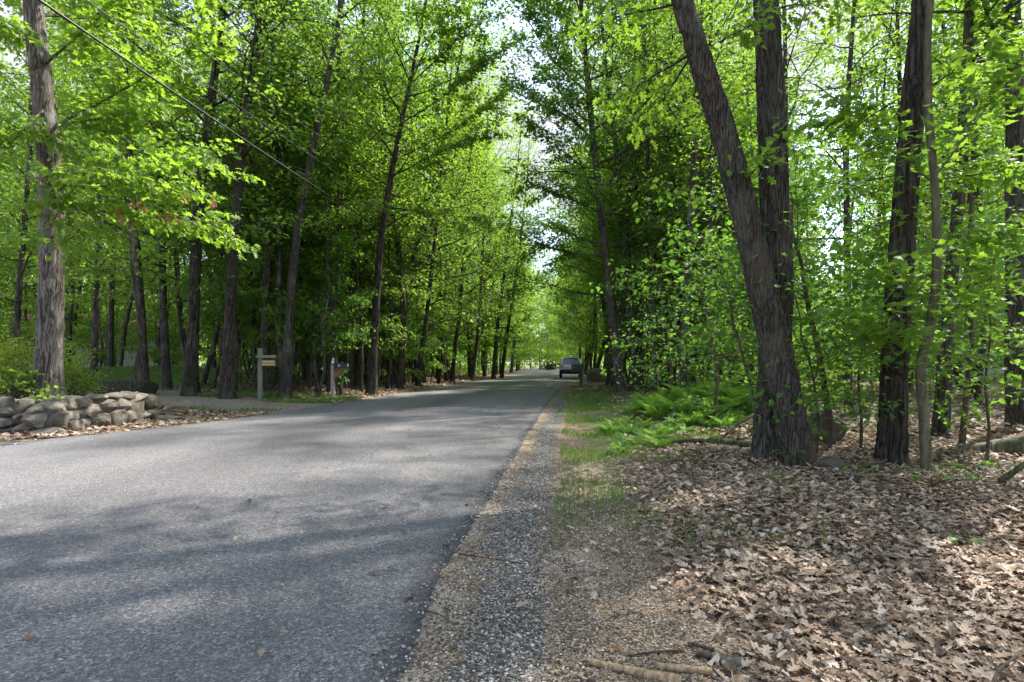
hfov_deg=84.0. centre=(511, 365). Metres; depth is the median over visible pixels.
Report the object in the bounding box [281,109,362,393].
slender tree
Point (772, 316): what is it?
oak tree
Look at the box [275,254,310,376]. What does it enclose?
sapling
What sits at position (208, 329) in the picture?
sapling
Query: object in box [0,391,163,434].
stone wall
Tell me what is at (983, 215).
sapling
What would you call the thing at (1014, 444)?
fallen log
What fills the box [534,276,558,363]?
maple tree
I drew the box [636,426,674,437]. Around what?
fern
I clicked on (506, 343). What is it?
maple tree
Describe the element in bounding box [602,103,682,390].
slender tree
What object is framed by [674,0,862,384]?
maple tree
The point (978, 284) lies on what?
sapling
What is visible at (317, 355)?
slender tree
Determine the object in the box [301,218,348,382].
slender tree
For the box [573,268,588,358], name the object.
utility pole
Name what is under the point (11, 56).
sky
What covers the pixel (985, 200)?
maple tree
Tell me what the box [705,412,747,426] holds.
fern
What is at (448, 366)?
maple tree
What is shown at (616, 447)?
fern
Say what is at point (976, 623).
leaf litter
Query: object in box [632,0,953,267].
maple tree
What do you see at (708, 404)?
fern
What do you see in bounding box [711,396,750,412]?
fern
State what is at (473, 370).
maple tree
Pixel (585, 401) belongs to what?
verge grass
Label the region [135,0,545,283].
overhead cable
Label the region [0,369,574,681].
road
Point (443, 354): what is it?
sapling
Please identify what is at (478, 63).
maple tree
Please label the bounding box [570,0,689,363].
maple tree
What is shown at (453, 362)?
maple tree
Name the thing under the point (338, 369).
mailbox
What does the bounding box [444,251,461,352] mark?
slender tree
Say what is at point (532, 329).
maple tree
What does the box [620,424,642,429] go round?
fern
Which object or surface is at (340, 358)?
slender tree
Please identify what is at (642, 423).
fern
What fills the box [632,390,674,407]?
fern
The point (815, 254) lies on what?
slender tree
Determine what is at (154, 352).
sapling
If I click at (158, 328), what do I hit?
maple tree
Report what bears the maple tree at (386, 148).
on the ground at (170, 398)
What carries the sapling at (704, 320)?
on the ground at (170, 398)
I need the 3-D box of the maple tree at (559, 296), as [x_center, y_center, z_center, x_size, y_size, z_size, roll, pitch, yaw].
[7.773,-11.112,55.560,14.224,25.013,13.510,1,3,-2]
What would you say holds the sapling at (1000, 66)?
on the ground at (170, 398)
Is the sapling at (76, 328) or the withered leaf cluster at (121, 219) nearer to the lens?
the withered leaf cluster at (121, 219)
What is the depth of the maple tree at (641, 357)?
23.88 m
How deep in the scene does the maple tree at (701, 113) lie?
30.14 m
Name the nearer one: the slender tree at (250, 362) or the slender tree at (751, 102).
the slender tree at (751, 102)
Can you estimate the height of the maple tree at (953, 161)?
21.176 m
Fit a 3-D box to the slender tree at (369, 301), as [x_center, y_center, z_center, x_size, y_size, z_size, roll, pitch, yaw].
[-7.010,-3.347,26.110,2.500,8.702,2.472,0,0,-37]
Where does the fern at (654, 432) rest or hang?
on the ground at (170, 398)
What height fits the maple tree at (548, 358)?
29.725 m
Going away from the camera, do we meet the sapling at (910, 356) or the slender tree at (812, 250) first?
the sapling at (910, 356)
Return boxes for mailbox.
[331,358,348,397]
[571,364,583,386]
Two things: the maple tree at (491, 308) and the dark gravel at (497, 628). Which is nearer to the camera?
the dark gravel at (497, 628)
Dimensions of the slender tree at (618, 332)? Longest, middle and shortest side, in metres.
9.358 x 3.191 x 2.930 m
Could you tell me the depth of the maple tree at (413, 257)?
26.86 m
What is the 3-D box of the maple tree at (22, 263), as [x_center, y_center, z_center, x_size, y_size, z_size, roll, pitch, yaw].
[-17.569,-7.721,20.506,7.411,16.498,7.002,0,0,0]
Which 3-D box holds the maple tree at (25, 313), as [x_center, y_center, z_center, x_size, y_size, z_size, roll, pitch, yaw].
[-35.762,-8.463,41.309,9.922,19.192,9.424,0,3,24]
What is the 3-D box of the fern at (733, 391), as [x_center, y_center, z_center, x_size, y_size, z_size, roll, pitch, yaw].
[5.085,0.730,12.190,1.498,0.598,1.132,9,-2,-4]
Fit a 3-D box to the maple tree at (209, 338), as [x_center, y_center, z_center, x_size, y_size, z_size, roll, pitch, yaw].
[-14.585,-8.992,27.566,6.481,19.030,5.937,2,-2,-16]
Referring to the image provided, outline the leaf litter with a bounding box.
[0,373,1023,681]
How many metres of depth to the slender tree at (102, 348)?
31.29 m
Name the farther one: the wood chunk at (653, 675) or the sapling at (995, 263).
the sapling at (995, 263)
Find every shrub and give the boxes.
[0,328,76,394]
[63,338,113,395]
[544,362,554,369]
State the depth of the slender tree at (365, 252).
23.10 m
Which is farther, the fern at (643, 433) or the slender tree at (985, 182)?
the slender tree at (985, 182)
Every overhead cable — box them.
[38,0,563,314]
[86,0,556,298]
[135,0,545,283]
[307,0,558,253]
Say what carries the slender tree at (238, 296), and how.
on the ground at (170, 398)
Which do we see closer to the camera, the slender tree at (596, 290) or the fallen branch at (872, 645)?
the fallen branch at (872, 645)
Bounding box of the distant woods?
[0,269,932,378]
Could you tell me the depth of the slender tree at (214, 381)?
18.91 m
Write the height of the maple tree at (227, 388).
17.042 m
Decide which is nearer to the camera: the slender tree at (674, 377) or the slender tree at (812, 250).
the slender tree at (674, 377)
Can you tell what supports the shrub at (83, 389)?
on the ground at (170, 398)
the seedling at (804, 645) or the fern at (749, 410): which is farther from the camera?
the fern at (749, 410)
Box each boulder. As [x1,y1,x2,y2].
[90,380,158,393]
[153,415,181,420]
[586,368,602,381]
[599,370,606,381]
[807,410,847,443]
[815,457,844,469]
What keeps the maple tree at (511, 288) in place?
on the ground at (170, 398)
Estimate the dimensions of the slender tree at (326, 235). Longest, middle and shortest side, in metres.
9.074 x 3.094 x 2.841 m
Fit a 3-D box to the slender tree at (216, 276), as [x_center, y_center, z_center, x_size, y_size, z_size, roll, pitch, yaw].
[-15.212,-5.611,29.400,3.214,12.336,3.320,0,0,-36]
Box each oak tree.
[0,0,265,397]
[5,1,216,368]
[6,0,275,380]
[48,0,343,395]
[138,0,358,391]
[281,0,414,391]
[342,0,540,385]
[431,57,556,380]
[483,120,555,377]
[559,0,854,468]
[801,0,1023,426]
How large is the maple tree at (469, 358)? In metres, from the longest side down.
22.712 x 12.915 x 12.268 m
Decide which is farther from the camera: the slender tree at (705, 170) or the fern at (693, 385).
the slender tree at (705, 170)
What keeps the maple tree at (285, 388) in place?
on the ground at (170, 398)
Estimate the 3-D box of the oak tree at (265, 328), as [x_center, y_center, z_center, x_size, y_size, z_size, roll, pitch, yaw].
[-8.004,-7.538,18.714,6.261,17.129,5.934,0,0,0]
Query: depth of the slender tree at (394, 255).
24.71 m
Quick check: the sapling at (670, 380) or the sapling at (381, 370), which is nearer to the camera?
the sapling at (670, 380)
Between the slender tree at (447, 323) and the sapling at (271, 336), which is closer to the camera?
the sapling at (271, 336)
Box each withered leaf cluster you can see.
[114,209,125,224]
[129,200,148,212]
[163,211,179,223]
[180,193,189,204]
[207,193,216,209]
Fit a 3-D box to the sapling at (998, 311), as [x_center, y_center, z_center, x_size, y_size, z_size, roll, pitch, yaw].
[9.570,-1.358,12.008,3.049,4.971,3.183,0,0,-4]
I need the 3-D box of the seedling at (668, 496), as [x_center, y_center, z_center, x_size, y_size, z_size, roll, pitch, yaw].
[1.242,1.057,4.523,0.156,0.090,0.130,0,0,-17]
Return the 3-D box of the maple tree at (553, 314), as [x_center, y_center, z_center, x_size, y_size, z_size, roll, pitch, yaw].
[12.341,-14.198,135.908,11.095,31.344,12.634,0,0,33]
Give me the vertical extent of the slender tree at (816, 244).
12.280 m
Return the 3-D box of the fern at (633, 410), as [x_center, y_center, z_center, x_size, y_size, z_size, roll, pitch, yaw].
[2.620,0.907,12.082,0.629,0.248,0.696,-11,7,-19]
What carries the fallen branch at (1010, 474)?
on the ground at (170, 398)
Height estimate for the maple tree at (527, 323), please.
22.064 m
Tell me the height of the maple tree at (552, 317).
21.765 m
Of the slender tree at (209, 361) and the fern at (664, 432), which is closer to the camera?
the fern at (664, 432)
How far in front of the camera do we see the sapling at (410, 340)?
27.23 m
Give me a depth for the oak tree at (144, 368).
17.90 m
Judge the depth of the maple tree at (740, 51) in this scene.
34.93 m
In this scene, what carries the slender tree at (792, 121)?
on the ground at (170, 398)
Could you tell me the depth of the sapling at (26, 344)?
33.75 m
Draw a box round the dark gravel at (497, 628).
[376,428,593,681]
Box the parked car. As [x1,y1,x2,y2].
[557,356,583,377]
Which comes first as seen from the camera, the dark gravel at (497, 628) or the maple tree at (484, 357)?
the dark gravel at (497, 628)
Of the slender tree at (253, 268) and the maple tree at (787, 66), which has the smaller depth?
the maple tree at (787, 66)
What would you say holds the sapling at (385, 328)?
on the ground at (170, 398)
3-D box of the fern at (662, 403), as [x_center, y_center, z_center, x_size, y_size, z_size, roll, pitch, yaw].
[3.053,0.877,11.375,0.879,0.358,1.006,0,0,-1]
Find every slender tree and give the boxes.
[0,151,31,316]
[0,170,27,256]
[55,0,207,391]
[63,143,134,366]
[103,232,148,347]
[111,73,218,362]
[127,190,173,366]
[187,28,310,384]
[187,112,271,390]
[187,120,261,389]
[187,154,225,368]
[201,180,255,374]
[207,130,277,331]
[208,182,274,346]
[210,166,256,347]
[215,31,329,374]
[216,201,262,379]
[223,114,309,389]
[224,64,329,383]
[228,51,345,386]
[229,38,334,391]
[248,313,252,366]
[249,96,320,378]
[264,84,353,386]
[273,121,370,397]
[275,65,381,395]
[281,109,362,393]
[282,213,319,381]
[285,198,334,375]
[288,101,376,379]
[294,121,366,384]
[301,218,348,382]
[308,83,390,391]
[311,87,384,388]
[338,122,403,361]
[339,135,401,388]
[341,171,392,384]
[341,220,390,386]
[344,135,411,354]
[358,208,386,378]
[359,195,414,387]
[361,144,405,382]
[366,107,431,388]
[368,193,407,381]
[369,185,413,387]
[380,152,437,381]
[383,142,427,370]
[383,147,427,316]
[383,221,418,370]
[397,176,436,382]
[402,215,438,383]
[419,290,433,382]
[420,220,457,380]
[424,175,473,383]
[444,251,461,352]
[567,154,610,383]
[570,143,646,339]
[574,232,605,380]
[577,182,638,372]
[578,196,627,382]
[580,110,640,386]
[580,139,664,387]
[581,167,632,382]
[582,236,618,348]
[586,146,666,352]
[588,185,656,359]
[591,288,606,369]
[598,303,633,354]
[600,161,657,355]
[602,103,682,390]
[605,175,649,357]
[608,217,644,384]
[615,154,659,388]
[618,177,684,376]
[623,37,702,389]
[623,159,658,388]
[625,54,706,385]
[640,94,691,331]
[642,175,678,388]
[642,266,662,384]
[643,169,678,385]
[643,173,701,327]
[653,105,723,372]
[656,222,700,375]
[658,162,707,379]
[659,72,734,380]
[666,47,755,388]
[681,156,732,380]
[685,113,758,386]
[685,124,735,334]
[699,36,791,388]
[699,97,757,386]
[699,147,747,387]
[720,57,818,265]
[732,60,831,338]
[754,150,818,353]
[789,132,814,348]
[793,152,837,362]
[794,209,824,355]
[795,196,824,373]
[807,56,897,366]
[838,181,882,301]
[852,212,889,373]
[854,171,892,374]
[897,0,1023,399]
[963,130,1004,301]
[974,8,1023,214]
[980,107,1004,289]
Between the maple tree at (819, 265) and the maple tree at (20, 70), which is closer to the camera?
the maple tree at (20, 70)
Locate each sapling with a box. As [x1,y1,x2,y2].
[0,259,83,367]
[0,299,36,361]
[2,320,35,363]
[32,307,90,363]
[34,278,105,360]
[69,283,153,366]
[75,294,136,366]
[76,306,128,366]
[119,291,186,366]
[146,282,207,364]
[152,306,206,365]
[152,312,209,361]
[162,164,271,374]
[182,293,239,367]
[200,223,283,383]
[206,249,295,379]
[213,97,334,348]
[214,206,327,389]
[216,338,252,366]
[249,128,362,389]
[257,168,326,327]
[270,298,318,377]
[271,202,369,362]
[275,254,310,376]
[276,229,359,358]
[293,229,377,392]
[296,250,363,367]
[320,234,382,366]
[321,303,368,373]
[323,177,430,354]
[336,249,396,386]
[353,294,422,377]
[363,276,420,365]
[379,241,443,381]
[379,287,431,384]
[380,312,422,369]
[384,309,420,377]
[406,217,450,346]
[407,244,451,382]
[421,305,462,382]
[424,328,442,372]
[424,331,440,372]
[583,196,977,440]
[591,266,746,393]
[598,233,822,425]
[631,89,950,447]
[644,326,696,381]
[655,216,962,442]
[657,256,752,379]
[662,236,971,452]
[688,255,804,385]
[695,232,833,396]
[717,297,756,368]
[721,319,754,385]
[732,237,843,380]
[745,191,1023,433]
[752,259,975,450]
[765,0,1023,472]
[792,293,834,366]
[792,294,828,374]
[793,252,843,378]
[802,266,882,364]
[808,286,875,381]
[811,192,1023,459]
[843,226,956,359]
[847,69,1023,444]
[851,278,876,386]
[857,277,961,384]
[877,217,1004,393]
[911,189,1004,399]
[914,206,1004,399]
[923,245,1004,394]
[924,318,964,391]
[925,211,1004,356]
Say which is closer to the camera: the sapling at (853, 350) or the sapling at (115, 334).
the sapling at (853, 350)
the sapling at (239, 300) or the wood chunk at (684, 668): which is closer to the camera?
the wood chunk at (684, 668)
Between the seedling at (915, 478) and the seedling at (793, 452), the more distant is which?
the seedling at (793, 452)
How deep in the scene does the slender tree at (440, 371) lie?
33.50 m
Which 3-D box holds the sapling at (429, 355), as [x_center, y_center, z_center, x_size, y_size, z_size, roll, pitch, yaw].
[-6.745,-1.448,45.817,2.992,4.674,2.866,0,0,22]
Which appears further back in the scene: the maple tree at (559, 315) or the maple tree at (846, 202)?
the maple tree at (559, 315)
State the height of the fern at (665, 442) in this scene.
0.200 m
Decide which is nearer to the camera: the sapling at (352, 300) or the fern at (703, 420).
the fern at (703, 420)
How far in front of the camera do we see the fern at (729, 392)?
11.96 m
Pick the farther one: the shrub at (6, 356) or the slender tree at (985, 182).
the slender tree at (985, 182)
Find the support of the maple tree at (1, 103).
on the ground at (170, 398)
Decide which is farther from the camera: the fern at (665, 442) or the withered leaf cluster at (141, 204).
the withered leaf cluster at (141, 204)
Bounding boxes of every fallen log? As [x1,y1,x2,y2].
[671,439,750,447]
[947,435,1023,455]
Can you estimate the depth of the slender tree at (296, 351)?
20.85 m
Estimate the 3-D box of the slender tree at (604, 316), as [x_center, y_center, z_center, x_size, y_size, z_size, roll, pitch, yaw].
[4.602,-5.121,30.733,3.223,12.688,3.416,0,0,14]
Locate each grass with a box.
[65,365,324,389]
[152,403,281,420]
[192,387,364,403]
[549,405,844,556]
[554,383,665,426]
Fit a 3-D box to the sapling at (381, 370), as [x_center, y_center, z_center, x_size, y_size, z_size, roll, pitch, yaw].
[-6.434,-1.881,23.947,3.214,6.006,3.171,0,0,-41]
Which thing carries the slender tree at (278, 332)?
on the ground at (170, 398)
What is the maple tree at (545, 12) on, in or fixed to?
on the ground at (170, 398)
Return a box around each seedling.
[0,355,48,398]
[28,384,73,402]
[659,492,677,499]
[752,573,775,583]
[770,449,807,469]
[801,636,833,652]
[837,464,879,482]
[897,464,978,485]
[937,460,1020,481]
[947,532,988,545]
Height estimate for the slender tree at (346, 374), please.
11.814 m
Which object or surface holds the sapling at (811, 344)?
on the ground at (170, 398)
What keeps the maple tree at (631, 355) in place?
on the ground at (170, 398)
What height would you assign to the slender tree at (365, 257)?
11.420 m
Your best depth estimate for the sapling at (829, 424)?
6.87 m
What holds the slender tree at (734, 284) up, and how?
on the ground at (170, 398)
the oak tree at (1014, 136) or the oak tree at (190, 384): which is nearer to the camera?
the oak tree at (1014, 136)
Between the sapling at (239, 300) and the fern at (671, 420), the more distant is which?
the sapling at (239, 300)
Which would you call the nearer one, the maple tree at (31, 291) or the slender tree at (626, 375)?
the slender tree at (626, 375)
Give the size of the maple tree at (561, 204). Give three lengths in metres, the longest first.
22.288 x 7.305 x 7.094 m
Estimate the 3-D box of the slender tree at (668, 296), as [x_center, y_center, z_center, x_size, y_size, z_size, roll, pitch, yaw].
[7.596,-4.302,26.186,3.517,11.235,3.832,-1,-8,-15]
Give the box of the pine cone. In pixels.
[714,607,723,616]
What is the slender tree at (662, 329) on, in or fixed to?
on the ground at (170, 398)
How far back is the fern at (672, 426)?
9.69 m
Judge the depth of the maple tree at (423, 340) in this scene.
27.90 m
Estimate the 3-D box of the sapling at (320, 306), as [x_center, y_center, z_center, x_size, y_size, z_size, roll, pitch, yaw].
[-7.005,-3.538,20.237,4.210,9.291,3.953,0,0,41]
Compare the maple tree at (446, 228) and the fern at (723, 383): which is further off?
the maple tree at (446, 228)
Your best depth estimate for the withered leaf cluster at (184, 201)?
9.97 m
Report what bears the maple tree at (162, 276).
on the ground at (170, 398)
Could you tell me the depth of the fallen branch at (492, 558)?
3.23 m
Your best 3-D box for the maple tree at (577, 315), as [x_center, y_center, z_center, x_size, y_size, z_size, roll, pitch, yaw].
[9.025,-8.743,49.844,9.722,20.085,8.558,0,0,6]
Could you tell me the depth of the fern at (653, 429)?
8.73 m
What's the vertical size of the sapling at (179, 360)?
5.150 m
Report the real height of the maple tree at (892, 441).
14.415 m
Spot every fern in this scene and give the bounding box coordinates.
[593,426,618,434]
[594,420,629,434]
[603,414,635,425]
[605,440,630,452]
[608,431,635,442]
[613,418,638,435]
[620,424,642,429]
[621,433,658,447]
[622,400,645,415]
[625,393,663,410]
[630,416,655,426]
[631,425,660,436]
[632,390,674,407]
[636,389,675,399]
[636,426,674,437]
[637,401,676,418]
[637,430,665,440]
[638,425,673,435]
[640,432,661,440]
[640,433,676,447]
[645,399,683,416]
[650,393,709,416]
[654,420,683,433]
[655,385,685,399]
[656,381,728,401]
[660,415,682,424]
[665,413,701,424]
[667,384,708,403]
[672,410,711,423]
[673,417,696,431]
[677,382,698,389]
[680,392,745,417]
[686,381,746,401]
[689,381,755,407]
[690,372,744,387]
[696,416,722,425]
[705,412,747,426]
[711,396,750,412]
[713,383,742,404]
[717,396,751,413]
[719,396,751,413]
[725,386,743,396]
[727,413,752,421]
[737,405,753,415]
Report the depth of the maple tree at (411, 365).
31.16 m
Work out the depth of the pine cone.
2.63 m
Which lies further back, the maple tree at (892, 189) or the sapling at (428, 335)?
the maple tree at (892, 189)
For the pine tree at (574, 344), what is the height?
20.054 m
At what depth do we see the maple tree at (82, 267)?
48.24 m
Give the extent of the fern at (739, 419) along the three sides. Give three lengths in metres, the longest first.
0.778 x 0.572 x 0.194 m
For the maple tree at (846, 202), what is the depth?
11.41 m
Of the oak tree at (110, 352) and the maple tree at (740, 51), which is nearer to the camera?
the oak tree at (110, 352)
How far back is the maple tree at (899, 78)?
21.35 m
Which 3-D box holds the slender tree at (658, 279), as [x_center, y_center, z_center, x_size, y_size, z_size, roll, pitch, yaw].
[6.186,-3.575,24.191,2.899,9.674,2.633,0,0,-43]
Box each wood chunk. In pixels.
[588,658,680,681]
[655,662,711,674]
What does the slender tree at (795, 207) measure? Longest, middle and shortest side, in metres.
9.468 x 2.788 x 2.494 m
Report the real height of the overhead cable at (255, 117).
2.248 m
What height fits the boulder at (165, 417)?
0.120 m
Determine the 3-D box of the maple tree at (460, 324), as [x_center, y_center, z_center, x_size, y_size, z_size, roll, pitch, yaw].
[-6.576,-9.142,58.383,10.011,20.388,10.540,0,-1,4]
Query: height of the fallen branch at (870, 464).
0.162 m
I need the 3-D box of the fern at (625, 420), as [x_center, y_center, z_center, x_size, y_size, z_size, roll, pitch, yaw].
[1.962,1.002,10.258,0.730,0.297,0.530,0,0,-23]
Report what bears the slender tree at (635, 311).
on the ground at (170, 398)
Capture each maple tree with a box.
[0,0,139,363]
[0,0,190,371]
[0,1,97,312]
[0,3,155,350]
[0,39,36,327]
[0,62,25,291]
[0,104,116,350]
[0,116,88,351]
[0,123,87,352]
[0,189,34,340]
[0,199,36,353]
[3,20,144,367]
[3,38,140,365]
[9,0,274,389]
[11,154,124,308]
[32,74,182,364]
[64,15,188,366]
[90,118,207,357]
[93,85,210,366]
[102,182,204,313]
[103,21,207,350]
[121,0,384,398]
[123,98,218,358]
[129,43,240,368]
[148,3,255,368]
[172,0,347,384]
[198,0,343,346]
[211,0,433,398]
[222,1,381,135]
[246,0,448,388]
[289,0,532,394]
[305,0,488,388]
[320,0,555,385]
[333,0,461,382]
[341,25,414,378]
[348,3,426,375]
[351,27,496,361]
[367,16,499,368]
[367,87,450,378]
[377,55,454,381]
[412,43,507,381]
[412,82,485,379]
[418,22,533,382]
[418,87,513,377]
[428,131,538,376]
[429,129,533,368]
[431,194,476,359]
[439,78,552,376]
[447,145,558,376]
[451,210,523,373]
[454,176,555,374]
[460,0,752,394]
[462,102,557,378]
[474,0,754,391]
[480,236,545,373]
[489,238,555,372]
[495,257,550,365]
[496,251,553,371]
[506,268,546,370]
[509,301,541,370]
[510,271,552,369]
[521,129,606,367]
[526,310,539,368]
[531,265,557,362]
[531,304,551,368]
[533,2,623,341]
[533,269,551,368]
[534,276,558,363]
[536,252,562,366]
[536,279,563,364]
[536,283,574,356]
[539,111,645,367]
[539,225,597,356]
[541,206,603,370]
[542,237,598,370]
[542,319,566,363]
[543,251,564,362]
[544,279,581,357]
[545,277,581,358]
[545,285,566,360]
[545,292,570,356]
[546,0,752,388]
[553,54,625,367]
[553,274,603,359]
[557,9,704,389]
[562,156,625,370]
[563,0,755,392]
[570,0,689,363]
[574,0,844,378]
[582,82,673,358]
[586,125,668,362]
[587,0,827,389]
[600,0,754,386]
[628,0,753,333]
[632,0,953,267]
[653,0,745,381]
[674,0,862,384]
[681,0,1004,409]
[692,30,840,341]
[750,134,842,358]
[793,0,1023,392]
[795,180,838,354]
[797,0,1023,435]
[802,0,959,353]
[803,0,963,347]
[840,92,962,327]
[840,155,960,317]
[854,0,1023,388]
[864,0,1023,349]
[873,0,933,465]
[881,0,1022,393]
[887,41,1003,377]
[916,1,1023,356]
[925,114,1004,370]
[932,1,1023,324]
[960,61,1004,331]
[974,64,1004,219]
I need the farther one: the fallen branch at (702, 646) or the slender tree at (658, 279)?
the slender tree at (658, 279)
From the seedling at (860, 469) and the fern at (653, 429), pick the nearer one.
the seedling at (860, 469)
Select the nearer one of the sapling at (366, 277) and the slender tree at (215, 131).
the slender tree at (215, 131)
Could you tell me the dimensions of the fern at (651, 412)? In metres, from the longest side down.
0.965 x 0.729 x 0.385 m
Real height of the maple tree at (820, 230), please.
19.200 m
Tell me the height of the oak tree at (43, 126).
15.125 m
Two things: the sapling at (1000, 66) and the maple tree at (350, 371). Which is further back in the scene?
the maple tree at (350, 371)
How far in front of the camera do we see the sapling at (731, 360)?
25.85 m
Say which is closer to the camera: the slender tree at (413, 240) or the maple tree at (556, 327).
the slender tree at (413, 240)
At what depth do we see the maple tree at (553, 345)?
128.16 m
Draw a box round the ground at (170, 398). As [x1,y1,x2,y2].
[0,366,1023,681]
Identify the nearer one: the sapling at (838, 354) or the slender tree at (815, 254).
the sapling at (838, 354)
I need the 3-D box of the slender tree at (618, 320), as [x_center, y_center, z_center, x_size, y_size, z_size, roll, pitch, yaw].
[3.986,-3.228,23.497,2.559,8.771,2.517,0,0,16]
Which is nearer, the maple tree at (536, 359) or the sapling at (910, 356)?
the sapling at (910, 356)
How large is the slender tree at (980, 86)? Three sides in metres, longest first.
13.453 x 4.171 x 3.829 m
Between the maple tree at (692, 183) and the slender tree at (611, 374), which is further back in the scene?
the slender tree at (611, 374)
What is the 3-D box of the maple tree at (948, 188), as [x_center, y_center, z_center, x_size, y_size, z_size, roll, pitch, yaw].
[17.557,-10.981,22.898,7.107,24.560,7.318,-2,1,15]
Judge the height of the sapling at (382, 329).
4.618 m
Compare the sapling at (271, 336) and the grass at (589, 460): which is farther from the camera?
the sapling at (271, 336)
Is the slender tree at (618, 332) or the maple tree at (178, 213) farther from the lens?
the maple tree at (178, 213)
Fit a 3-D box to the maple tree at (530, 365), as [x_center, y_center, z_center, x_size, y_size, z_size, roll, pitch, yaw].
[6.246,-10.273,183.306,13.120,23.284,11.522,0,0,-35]
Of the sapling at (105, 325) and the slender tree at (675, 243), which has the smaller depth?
the slender tree at (675, 243)
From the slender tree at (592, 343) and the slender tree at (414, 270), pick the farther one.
the slender tree at (592, 343)
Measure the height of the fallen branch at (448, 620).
0.060 m
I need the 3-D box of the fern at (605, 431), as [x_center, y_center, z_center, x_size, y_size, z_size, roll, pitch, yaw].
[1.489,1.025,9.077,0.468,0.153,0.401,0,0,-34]
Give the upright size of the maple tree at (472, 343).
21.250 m
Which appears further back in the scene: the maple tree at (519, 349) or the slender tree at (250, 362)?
the maple tree at (519, 349)
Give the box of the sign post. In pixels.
[256,348,276,398]
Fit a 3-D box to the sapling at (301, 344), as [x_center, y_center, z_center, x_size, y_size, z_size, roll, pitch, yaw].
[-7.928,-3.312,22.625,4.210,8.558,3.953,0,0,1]
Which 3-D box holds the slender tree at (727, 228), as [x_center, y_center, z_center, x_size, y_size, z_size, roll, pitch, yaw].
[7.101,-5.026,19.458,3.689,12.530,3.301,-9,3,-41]
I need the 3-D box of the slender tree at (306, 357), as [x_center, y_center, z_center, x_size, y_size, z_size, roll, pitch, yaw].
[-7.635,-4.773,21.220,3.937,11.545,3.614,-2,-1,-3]
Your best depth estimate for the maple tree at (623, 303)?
40.66 m
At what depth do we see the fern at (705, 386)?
12.57 m
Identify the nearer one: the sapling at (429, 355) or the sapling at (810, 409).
the sapling at (810, 409)
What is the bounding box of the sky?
[0,0,1023,365]
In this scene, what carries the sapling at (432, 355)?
on the ground at (170, 398)
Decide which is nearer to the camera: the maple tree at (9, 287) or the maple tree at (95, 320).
the maple tree at (95, 320)
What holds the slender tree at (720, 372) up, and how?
on the ground at (170, 398)
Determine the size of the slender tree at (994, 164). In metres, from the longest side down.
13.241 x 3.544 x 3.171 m
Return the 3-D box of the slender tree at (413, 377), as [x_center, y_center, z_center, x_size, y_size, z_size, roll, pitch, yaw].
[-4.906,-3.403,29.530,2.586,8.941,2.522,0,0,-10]
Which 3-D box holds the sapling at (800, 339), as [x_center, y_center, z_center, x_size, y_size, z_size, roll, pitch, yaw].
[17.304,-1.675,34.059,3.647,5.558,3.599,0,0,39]
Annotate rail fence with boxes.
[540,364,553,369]
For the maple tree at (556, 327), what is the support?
on the ground at (170, 398)
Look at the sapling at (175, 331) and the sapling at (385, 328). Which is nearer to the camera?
the sapling at (385, 328)
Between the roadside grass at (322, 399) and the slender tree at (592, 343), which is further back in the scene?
the slender tree at (592, 343)
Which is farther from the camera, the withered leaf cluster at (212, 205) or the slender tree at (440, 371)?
the slender tree at (440, 371)
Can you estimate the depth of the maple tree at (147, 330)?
39.57 m
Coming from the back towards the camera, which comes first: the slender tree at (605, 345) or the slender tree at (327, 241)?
the slender tree at (605, 345)
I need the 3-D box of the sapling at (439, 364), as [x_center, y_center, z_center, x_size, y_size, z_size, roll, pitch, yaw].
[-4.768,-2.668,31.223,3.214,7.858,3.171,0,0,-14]
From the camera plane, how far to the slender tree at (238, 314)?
19.15 m
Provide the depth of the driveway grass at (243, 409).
13.26 m
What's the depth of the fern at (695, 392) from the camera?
12.58 m
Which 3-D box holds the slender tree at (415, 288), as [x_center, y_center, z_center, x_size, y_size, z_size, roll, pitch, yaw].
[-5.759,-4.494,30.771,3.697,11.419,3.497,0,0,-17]
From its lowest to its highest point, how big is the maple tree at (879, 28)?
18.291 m
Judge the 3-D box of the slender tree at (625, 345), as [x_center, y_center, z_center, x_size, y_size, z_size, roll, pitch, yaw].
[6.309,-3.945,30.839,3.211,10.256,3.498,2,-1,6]
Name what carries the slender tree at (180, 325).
on the ground at (170, 398)
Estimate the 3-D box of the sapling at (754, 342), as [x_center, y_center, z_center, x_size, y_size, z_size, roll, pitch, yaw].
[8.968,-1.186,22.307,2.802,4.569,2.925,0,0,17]
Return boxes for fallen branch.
[424,588,458,625]
[459,553,527,564]
[625,649,682,656]
[637,509,682,518]
[684,639,713,651]
[695,648,740,668]
[719,413,753,438]
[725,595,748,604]
[776,619,831,638]
[783,663,822,678]
[857,460,909,470]
[861,640,882,649]
[991,651,1023,681]
[997,461,1023,482]
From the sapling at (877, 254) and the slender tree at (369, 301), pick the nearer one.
the sapling at (877, 254)
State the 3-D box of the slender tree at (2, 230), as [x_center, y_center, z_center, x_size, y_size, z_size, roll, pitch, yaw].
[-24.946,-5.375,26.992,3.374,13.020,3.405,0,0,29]
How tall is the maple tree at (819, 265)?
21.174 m
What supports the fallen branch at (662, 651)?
on the ground at (170, 398)

